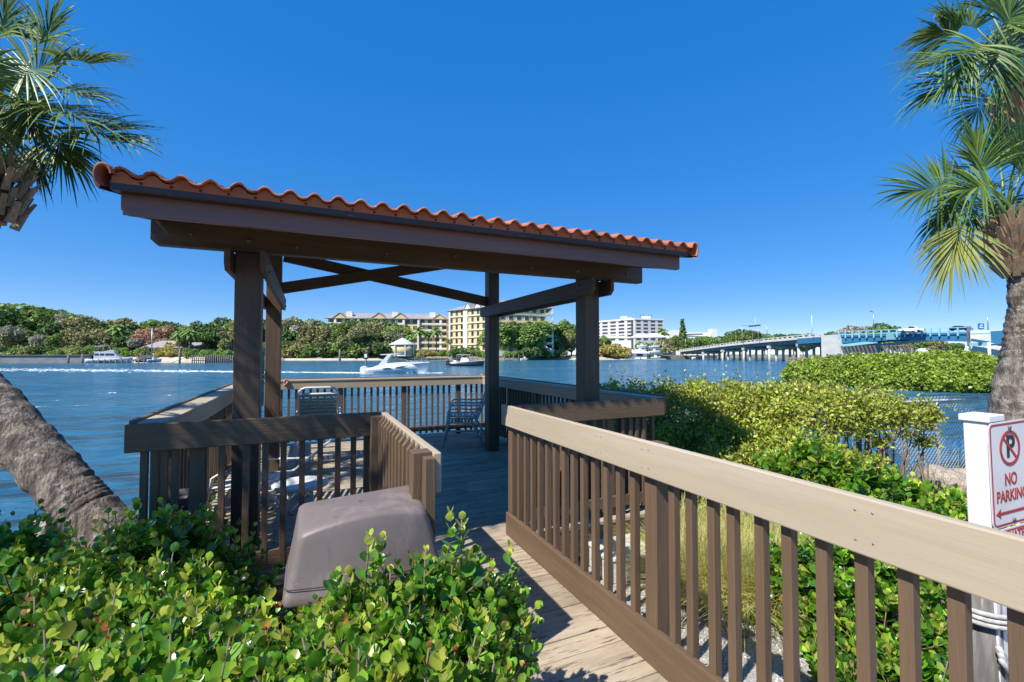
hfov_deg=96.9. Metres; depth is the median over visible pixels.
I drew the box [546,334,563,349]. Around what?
broadleaf tree
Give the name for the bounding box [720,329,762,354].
broadleaf tree
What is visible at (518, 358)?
dock
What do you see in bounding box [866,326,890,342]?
broadleaf tree
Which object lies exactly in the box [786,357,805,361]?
fender dock
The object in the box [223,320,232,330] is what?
broadleaf tree
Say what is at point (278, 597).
deck framing
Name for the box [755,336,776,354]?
broadleaf tree
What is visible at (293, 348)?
shrub
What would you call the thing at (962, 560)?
boardwalk railing
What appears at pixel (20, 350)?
shrub
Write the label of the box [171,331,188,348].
coconut palm
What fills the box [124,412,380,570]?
front railing
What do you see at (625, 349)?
shrub
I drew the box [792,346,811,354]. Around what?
broadleaf tree
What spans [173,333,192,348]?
broadleaf tree
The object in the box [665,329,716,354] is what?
long building
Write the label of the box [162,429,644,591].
deck
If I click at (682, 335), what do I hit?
norfolk pine
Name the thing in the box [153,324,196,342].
broadleaf tree
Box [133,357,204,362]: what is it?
beach
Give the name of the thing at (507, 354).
shrub
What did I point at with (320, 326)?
broadleaf tree
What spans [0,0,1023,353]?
sky
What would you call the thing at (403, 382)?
railing
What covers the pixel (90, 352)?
shrub
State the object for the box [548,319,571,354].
broadleaf tree
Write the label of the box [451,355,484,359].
dock
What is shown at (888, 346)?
broadleaf tree
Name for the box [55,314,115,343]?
broadleaf tree
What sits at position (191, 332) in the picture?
coconut palm
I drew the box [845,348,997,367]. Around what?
mangrove
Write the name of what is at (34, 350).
shrub
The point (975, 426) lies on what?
sign post
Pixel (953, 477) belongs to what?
boulder
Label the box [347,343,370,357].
shrub
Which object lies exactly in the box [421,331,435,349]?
coconut palm
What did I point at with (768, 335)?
broadleaf tree
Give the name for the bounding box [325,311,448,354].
apartment building
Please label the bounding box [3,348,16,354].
shrub
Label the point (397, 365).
cabin cruiser
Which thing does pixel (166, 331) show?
broadleaf tree
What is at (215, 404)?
side railing
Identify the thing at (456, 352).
shrub
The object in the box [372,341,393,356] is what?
shrub
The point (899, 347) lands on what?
fender fence
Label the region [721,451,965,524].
tall weeds
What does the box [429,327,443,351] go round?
coconut palm
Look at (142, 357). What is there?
console boat
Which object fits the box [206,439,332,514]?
patio chair
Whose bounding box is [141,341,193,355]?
house
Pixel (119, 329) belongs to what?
coconut palm
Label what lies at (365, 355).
channel marker
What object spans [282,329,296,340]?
broadleaf tree
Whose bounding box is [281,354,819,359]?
bank
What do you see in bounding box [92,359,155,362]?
dock
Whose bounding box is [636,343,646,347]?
boat
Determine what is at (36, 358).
sea wall
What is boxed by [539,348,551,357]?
shrub
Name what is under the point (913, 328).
pickup truck
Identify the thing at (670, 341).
broadleaf tree
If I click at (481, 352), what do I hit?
shrub
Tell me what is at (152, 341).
sailing mast
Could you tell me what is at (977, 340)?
road bridge
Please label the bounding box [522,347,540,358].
shrub
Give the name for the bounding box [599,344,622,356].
shrub
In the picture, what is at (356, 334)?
broadleaf tree
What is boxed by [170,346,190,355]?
shrub
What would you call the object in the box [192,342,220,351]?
house
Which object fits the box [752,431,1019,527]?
shrub
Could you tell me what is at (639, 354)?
boathouse
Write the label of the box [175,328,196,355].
coconut palm
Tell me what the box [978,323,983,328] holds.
bridge sign
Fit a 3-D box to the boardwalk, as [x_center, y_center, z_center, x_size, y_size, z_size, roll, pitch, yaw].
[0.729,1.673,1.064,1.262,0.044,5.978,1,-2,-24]
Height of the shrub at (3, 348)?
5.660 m
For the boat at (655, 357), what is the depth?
231.93 m
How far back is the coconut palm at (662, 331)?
267.41 m
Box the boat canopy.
[599,336,628,342]
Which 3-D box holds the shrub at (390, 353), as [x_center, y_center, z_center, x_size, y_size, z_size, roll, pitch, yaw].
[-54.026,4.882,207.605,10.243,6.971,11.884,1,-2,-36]
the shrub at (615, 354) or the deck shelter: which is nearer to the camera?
the deck shelter
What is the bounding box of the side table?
[271,476,328,542]
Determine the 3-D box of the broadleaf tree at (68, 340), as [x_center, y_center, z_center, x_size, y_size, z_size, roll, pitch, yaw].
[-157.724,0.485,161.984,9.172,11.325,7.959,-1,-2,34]
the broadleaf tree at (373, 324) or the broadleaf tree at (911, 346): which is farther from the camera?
the broadleaf tree at (911, 346)
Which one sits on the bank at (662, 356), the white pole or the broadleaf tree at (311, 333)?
the broadleaf tree at (311, 333)
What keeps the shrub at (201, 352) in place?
on the beach at (175, 360)
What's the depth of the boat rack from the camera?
234.13 m
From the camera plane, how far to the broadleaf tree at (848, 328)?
295.86 m
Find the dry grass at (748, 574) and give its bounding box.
[569,490,946,681]
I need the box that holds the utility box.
[589,534,645,583]
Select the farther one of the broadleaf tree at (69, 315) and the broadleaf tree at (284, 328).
the broadleaf tree at (284, 328)
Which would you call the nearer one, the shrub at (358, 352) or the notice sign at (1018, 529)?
the notice sign at (1018, 529)
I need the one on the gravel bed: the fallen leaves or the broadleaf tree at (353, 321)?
the fallen leaves
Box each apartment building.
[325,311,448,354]
[447,300,553,355]
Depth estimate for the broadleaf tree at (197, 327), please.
167.07 m
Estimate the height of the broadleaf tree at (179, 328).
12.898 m
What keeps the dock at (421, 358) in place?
in the water
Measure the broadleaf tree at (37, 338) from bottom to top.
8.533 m
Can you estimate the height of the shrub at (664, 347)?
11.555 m
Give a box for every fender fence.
[841,345,876,354]
[882,345,910,353]
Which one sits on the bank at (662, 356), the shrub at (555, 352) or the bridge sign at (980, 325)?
the shrub at (555, 352)
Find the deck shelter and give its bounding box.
[92,162,698,552]
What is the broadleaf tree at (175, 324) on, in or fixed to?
on the bank at (92, 357)
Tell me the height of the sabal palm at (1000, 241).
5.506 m
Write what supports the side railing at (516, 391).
attached to the deck
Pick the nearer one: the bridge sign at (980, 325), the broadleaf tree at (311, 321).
the bridge sign at (980, 325)
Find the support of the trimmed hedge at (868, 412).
on the ground at (283, 622)
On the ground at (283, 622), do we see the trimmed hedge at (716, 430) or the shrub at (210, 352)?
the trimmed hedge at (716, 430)
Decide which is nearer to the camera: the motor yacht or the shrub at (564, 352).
the motor yacht
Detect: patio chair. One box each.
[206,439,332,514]
[294,386,340,459]
[294,392,340,465]
[442,396,484,447]
[445,392,484,440]
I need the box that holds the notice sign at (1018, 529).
[1001,523,1023,535]
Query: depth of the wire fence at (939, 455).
7.10 m
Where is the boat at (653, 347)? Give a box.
[648,344,659,348]
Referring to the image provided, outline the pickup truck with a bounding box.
[898,326,925,332]
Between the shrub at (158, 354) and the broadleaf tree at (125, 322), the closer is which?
the shrub at (158, 354)
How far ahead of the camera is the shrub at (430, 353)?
207.62 m
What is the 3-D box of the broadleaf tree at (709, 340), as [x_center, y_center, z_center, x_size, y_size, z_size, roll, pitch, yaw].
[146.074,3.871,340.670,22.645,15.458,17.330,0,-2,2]
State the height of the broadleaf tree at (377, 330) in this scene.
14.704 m
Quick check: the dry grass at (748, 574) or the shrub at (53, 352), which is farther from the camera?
the shrub at (53, 352)
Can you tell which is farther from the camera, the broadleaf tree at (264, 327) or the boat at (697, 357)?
the boat at (697, 357)
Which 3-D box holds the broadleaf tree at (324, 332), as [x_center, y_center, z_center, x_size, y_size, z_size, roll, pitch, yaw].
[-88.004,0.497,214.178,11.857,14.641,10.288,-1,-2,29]
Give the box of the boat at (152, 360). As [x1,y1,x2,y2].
[145,357,161,362]
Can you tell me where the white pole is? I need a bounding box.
[987,342,994,354]
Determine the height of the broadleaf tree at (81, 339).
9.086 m
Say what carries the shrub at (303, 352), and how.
on the bank at (662, 356)
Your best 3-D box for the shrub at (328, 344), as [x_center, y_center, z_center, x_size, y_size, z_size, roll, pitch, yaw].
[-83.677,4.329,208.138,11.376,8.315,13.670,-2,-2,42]
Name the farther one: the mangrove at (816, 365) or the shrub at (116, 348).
the shrub at (116, 348)
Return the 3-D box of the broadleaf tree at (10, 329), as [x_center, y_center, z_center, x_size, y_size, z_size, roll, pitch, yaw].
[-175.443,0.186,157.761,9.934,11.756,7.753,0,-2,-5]
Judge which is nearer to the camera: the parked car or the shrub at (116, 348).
the parked car
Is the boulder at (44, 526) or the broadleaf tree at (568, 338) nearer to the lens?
the boulder at (44, 526)
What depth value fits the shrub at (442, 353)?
208.49 m
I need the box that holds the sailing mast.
[151,328,155,355]
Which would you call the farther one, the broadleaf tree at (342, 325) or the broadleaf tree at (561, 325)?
the broadleaf tree at (561, 325)
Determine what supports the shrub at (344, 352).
on the bank at (662, 356)
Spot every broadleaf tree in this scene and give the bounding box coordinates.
[0,303,71,331]
[0,319,35,348]
[0,326,24,346]
[0,329,36,348]
[12,324,49,344]
[28,333,48,346]
[34,320,66,346]
[43,312,85,327]
[43,333,63,350]
[52,313,94,326]
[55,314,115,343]
[59,327,82,347]
[72,332,93,347]
[85,320,115,332]
[89,332,112,350]
[102,332,125,349]
[104,325,137,351]
[111,331,136,349]
[112,317,141,349]
[126,337,143,349]
[129,328,155,347]
[137,319,170,336]
[142,326,174,342]
[147,321,184,336]
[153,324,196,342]
[169,327,192,340]
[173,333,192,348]
[176,325,200,341]
[189,320,212,341]
[200,326,229,349]
[204,317,231,330]
[216,327,233,350]
[220,320,233,351]
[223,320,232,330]
[263,319,282,341]
[282,316,302,340]
[282,322,300,330]
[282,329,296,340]
[289,324,307,340]
[294,318,336,343]
[297,325,320,343]
[311,323,346,340]
[312,326,333,343]
[323,322,359,342]
[325,327,346,343]
[335,324,379,347]
[346,318,372,328]
[353,319,390,341]
[363,329,382,344]
[367,327,390,343]
[381,325,416,343]
[382,321,400,326]
[382,329,403,341]
[477,328,500,343]
[499,320,522,348]
[517,321,556,344]
[517,322,545,348]
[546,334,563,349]
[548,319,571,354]
[557,333,575,355]
[561,329,575,347]
[565,324,575,354]
[599,335,611,346]
[660,338,674,354]
[668,335,679,354]
[676,338,697,348]
[690,337,703,354]
[695,336,720,354]
[716,335,751,354]
[718,339,730,344]
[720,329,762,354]
[750,332,772,341]
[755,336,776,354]
[771,334,788,349]
[775,333,807,354]
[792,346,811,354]
[834,325,869,334]
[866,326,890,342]
[871,322,903,351]
[881,342,894,350]
[894,343,915,352]
[909,341,930,351]
[919,341,951,350]
[944,343,964,350]
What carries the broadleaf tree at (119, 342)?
on the bank at (92, 357)
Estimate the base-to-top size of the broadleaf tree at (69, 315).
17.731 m
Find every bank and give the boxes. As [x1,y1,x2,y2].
[91,356,231,361]
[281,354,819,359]
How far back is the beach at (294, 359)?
200.86 m
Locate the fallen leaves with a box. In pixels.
[579,561,810,681]
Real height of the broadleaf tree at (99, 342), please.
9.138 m
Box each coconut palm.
[105,324,129,335]
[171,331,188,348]
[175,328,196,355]
[180,329,197,348]
[405,335,415,342]
[410,327,426,349]
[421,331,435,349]
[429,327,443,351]
[443,338,452,346]
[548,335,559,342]
[655,328,670,340]
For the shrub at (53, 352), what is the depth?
149.98 m
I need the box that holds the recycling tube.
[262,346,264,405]
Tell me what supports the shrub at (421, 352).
on the bank at (662, 356)
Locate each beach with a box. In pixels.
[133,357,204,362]
[285,358,383,360]
[549,357,629,359]
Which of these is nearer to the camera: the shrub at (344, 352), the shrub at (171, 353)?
the shrub at (171, 353)
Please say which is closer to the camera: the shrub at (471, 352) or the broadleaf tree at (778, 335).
the shrub at (471, 352)
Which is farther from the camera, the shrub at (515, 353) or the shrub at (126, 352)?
the shrub at (515, 353)
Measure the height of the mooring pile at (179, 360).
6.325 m
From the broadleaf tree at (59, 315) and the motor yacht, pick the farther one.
the broadleaf tree at (59, 315)
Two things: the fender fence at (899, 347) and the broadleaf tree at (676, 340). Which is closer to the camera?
the fender fence at (899, 347)
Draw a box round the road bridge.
[679,326,1003,360]
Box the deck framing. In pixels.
[274,518,644,620]
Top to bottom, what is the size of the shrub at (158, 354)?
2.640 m
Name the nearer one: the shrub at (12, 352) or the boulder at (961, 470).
the boulder at (961, 470)
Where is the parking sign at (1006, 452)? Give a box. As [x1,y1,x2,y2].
[987,419,1023,528]
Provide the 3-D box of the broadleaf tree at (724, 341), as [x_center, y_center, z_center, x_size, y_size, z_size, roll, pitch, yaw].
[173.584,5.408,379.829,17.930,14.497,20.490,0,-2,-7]
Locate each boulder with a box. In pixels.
[33,520,65,545]
[920,464,966,497]
[947,468,965,473]
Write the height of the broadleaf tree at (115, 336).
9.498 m
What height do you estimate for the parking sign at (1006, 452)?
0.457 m
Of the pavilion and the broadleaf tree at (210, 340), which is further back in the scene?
the pavilion
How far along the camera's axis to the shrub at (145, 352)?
151.07 m
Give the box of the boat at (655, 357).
[649,355,660,359]
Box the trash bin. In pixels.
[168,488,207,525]
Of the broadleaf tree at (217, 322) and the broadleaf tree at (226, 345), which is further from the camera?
the broadleaf tree at (217, 322)
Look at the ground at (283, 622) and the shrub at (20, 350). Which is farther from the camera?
the shrub at (20, 350)
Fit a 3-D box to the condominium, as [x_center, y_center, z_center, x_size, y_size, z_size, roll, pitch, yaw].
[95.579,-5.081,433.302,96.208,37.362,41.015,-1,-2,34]
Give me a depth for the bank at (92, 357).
154.11 m
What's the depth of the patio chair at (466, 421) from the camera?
7.97 m
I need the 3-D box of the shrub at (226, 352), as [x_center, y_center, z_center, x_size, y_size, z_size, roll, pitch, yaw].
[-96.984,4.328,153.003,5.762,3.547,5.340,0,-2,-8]
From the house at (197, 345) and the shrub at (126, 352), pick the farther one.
the house at (197, 345)
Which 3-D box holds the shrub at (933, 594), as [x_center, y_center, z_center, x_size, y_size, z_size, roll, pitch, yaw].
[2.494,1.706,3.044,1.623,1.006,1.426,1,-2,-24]
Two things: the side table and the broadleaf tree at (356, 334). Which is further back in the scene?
the broadleaf tree at (356, 334)
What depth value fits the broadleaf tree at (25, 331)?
160.60 m
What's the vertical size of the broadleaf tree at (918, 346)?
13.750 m
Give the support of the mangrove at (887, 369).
on the islet mud
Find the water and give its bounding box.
[0,358,990,531]
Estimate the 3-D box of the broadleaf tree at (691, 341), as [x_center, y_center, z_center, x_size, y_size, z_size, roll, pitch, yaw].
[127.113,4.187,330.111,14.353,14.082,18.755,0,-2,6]
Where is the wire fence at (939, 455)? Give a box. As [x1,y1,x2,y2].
[803,394,989,477]
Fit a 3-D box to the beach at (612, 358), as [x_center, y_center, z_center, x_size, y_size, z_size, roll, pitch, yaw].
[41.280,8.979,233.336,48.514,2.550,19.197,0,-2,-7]
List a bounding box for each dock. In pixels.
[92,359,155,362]
[192,355,232,362]
[395,356,447,359]
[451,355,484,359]
[504,354,532,359]
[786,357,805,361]
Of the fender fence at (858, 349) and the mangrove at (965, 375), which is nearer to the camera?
the mangrove at (965, 375)
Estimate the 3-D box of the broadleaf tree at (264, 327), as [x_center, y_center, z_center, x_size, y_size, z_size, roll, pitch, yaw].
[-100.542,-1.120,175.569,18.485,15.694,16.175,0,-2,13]
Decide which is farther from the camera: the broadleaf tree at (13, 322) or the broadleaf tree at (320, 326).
the broadleaf tree at (320, 326)
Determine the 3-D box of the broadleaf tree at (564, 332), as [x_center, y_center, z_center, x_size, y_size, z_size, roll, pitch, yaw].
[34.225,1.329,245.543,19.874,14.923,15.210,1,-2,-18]
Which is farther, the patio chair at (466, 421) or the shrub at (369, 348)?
the shrub at (369, 348)
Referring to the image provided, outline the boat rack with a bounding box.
[630,333,665,354]
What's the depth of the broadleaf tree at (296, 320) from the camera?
230.22 m
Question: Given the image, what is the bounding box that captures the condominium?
[599,314,663,348]
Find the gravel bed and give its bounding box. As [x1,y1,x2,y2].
[579,557,933,681]
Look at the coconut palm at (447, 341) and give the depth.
213.46 m
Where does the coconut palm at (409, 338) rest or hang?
on the bank at (662, 356)
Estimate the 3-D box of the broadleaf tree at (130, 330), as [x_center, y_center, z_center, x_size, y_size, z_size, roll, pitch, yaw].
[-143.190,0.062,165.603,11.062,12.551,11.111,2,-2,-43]
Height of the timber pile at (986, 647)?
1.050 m
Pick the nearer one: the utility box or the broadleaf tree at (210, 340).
the utility box
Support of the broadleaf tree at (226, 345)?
on the bank at (92, 357)
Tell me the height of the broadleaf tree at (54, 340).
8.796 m
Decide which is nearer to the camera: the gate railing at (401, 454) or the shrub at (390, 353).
the gate railing at (401, 454)
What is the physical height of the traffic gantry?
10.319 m
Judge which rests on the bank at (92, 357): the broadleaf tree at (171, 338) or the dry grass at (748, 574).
the broadleaf tree at (171, 338)
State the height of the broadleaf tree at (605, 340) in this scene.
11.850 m
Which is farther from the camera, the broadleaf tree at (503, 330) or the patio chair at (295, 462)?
the broadleaf tree at (503, 330)
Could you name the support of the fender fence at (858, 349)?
in the water
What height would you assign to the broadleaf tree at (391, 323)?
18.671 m
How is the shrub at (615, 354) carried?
on the bank at (662, 356)
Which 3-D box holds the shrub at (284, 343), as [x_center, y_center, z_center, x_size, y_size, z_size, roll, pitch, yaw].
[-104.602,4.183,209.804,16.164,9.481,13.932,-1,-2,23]
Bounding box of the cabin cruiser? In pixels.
[360,353,428,372]
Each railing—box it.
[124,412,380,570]
[129,382,232,520]
[262,375,484,443]
[369,412,440,538]
[482,376,665,492]
[501,404,1023,681]
[510,398,664,522]
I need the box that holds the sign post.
[958,412,1008,681]
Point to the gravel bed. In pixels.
(749, 665)
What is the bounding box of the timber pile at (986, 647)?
[971,594,1008,681]
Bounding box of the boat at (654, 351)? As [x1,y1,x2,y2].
[647,349,659,353]
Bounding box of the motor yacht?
[85,346,132,362]
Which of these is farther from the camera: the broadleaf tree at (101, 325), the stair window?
the stair window
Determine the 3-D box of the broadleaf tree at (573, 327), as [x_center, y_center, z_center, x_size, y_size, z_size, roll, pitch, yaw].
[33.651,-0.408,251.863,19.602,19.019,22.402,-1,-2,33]
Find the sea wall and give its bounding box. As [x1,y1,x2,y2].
[0,355,90,362]
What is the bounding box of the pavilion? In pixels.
[389,337,415,355]
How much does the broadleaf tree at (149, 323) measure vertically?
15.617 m
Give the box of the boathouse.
[628,349,648,358]
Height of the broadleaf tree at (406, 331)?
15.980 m
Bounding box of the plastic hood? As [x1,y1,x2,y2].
[282,485,438,610]
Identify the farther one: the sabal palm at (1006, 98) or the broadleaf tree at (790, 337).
the broadleaf tree at (790, 337)
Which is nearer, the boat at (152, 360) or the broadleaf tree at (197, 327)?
the boat at (152, 360)
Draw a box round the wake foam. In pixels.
[0,368,360,372]
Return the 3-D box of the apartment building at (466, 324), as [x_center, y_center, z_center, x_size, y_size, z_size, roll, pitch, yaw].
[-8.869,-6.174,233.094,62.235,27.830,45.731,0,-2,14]
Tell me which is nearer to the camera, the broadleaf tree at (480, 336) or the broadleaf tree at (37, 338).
the broadleaf tree at (37, 338)
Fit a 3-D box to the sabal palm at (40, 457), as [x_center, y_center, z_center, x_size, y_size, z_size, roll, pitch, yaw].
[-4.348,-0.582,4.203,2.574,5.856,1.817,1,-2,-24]
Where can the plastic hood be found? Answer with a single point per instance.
(328, 536)
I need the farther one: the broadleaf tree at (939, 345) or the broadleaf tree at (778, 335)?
the broadleaf tree at (778, 335)
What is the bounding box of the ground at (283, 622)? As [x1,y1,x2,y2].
[21,471,1023,631]
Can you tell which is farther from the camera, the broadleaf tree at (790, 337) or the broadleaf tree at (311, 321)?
the broadleaf tree at (790, 337)
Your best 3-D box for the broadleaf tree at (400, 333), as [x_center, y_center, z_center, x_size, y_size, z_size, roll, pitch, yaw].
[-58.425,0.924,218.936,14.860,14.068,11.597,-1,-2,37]
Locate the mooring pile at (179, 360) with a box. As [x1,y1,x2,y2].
[178,349,180,362]
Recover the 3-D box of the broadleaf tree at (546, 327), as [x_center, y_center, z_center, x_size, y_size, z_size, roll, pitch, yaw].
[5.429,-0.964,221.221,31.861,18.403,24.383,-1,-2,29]
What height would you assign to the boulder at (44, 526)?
0.405 m
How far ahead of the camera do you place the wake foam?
71.67 m
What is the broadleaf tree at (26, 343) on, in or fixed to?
on the bank at (92, 357)
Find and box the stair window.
[631,320,633,348]
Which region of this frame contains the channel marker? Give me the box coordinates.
[363,350,367,365]
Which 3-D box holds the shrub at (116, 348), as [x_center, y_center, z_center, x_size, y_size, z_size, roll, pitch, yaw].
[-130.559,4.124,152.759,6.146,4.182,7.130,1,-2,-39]
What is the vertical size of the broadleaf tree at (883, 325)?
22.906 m
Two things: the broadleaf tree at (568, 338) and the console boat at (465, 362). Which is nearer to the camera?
the console boat at (465, 362)
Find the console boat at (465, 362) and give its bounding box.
[446,355,484,365]
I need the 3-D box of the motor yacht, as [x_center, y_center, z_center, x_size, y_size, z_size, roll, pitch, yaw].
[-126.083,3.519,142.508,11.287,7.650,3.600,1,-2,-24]
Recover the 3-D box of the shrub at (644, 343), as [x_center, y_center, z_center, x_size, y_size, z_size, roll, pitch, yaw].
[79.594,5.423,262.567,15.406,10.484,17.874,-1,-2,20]
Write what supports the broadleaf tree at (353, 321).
on the bank at (662, 356)
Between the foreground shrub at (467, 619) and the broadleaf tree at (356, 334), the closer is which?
the foreground shrub at (467, 619)
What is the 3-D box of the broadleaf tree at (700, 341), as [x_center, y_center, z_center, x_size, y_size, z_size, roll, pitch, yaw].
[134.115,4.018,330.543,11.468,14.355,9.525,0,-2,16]
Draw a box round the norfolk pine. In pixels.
[677,319,689,354]
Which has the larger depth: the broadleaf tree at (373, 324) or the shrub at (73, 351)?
the broadleaf tree at (373, 324)
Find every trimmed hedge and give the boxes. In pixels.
[599,355,799,517]
[737,358,955,482]
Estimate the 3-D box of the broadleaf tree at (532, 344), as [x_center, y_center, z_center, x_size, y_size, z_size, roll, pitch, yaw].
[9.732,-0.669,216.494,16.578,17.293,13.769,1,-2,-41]
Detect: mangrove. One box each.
[780,354,851,385]
[820,353,933,390]
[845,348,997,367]
[903,355,997,392]
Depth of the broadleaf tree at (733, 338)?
392.04 m
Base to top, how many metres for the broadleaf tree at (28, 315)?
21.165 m
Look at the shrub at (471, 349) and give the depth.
218.23 m
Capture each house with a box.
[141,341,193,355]
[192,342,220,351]
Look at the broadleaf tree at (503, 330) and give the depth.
211.54 m
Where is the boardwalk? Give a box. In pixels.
[438,538,667,681]
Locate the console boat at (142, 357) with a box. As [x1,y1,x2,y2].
[134,355,156,361]
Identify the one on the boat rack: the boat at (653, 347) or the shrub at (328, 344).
the boat at (653, 347)
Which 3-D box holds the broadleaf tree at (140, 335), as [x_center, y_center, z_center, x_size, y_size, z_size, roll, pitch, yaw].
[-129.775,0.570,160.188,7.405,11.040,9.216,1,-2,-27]
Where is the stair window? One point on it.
(632, 343)
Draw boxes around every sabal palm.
[0,0,172,555]
[870,104,1023,421]
[886,0,1023,147]
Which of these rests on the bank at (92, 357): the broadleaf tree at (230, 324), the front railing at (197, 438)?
the broadleaf tree at (230, 324)
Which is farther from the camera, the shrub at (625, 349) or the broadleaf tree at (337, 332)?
the shrub at (625, 349)
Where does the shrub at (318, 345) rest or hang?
on the bank at (662, 356)
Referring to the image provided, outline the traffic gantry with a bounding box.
[742,322,767,342]
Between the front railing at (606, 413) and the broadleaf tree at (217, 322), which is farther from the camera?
the broadleaf tree at (217, 322)
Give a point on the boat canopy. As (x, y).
(616, 337)
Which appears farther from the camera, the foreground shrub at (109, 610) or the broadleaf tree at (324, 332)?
the broadleaf tree at (324, 332)
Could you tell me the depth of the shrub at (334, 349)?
203.87 m
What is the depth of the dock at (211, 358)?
140.82 m
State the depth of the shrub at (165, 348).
153.72 m
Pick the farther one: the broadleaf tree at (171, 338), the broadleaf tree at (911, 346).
the broadleaf tree at (911, 346)
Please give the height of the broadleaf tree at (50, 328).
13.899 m
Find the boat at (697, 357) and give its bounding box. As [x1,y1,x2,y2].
[690,355,701,358]
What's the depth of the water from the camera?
33.19 m
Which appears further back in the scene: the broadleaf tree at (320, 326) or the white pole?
the broadleaf tree at (320, 326)
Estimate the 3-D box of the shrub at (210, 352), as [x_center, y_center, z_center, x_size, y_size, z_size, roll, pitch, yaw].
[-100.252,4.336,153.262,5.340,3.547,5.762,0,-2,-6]
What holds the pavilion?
on the bank at (662, 356)
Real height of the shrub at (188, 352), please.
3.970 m
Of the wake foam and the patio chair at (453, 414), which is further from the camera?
the wake foam
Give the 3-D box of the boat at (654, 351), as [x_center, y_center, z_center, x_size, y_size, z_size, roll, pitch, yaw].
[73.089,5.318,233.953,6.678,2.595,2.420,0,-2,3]
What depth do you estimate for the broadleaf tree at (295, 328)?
218.57 m
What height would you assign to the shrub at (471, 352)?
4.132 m
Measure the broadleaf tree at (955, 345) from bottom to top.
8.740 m
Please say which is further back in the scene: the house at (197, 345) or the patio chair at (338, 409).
the house at (197, 345)
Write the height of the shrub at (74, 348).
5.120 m
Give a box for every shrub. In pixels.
[0,345,23,352]
[0,495,307,681]
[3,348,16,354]
[11,343,43,354]
[25,346,58,354]
[45,348,64,354]
[56,345,84,354]
[65,344,96,354]
[80,347,103,355]
[112,347,131,355]
[118,347,142,356]
[134,349,150,356]
[153,342,174,356]
[154,351,164,357]
[164,350,181,356]
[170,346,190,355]
[182,348,200,357]
[194,349,208,357]
[204,349,223,357]
[215,349,232,357]
[229,506,543,681]
[281,339,292,353]
[281,340,302,356]
[291,344,316,357]
[304,341,329,357]
[315,341,336,355]
[324,342,347,356]
[336,343,364,357]
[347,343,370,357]
[362,341,388,355]
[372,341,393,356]
[381,350,399,357]
[414,348,427,357]
[425,350,435,355]
[435,350,446,355]
[449,347,466,357]
[465,346,480,355]
[468,349,479,355]
[475,350,484,356]
[502,350,510,357]
[509,350,519,356]
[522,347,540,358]
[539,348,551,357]
[551,350,558,357]
[556,348,567,357]
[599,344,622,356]
[601,343,632,357]
[608,352,618,356]
[635,341,661,355]
[645,339,676,354]
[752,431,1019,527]
[770,532,948,681]
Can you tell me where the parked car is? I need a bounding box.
[950,326,972,330]

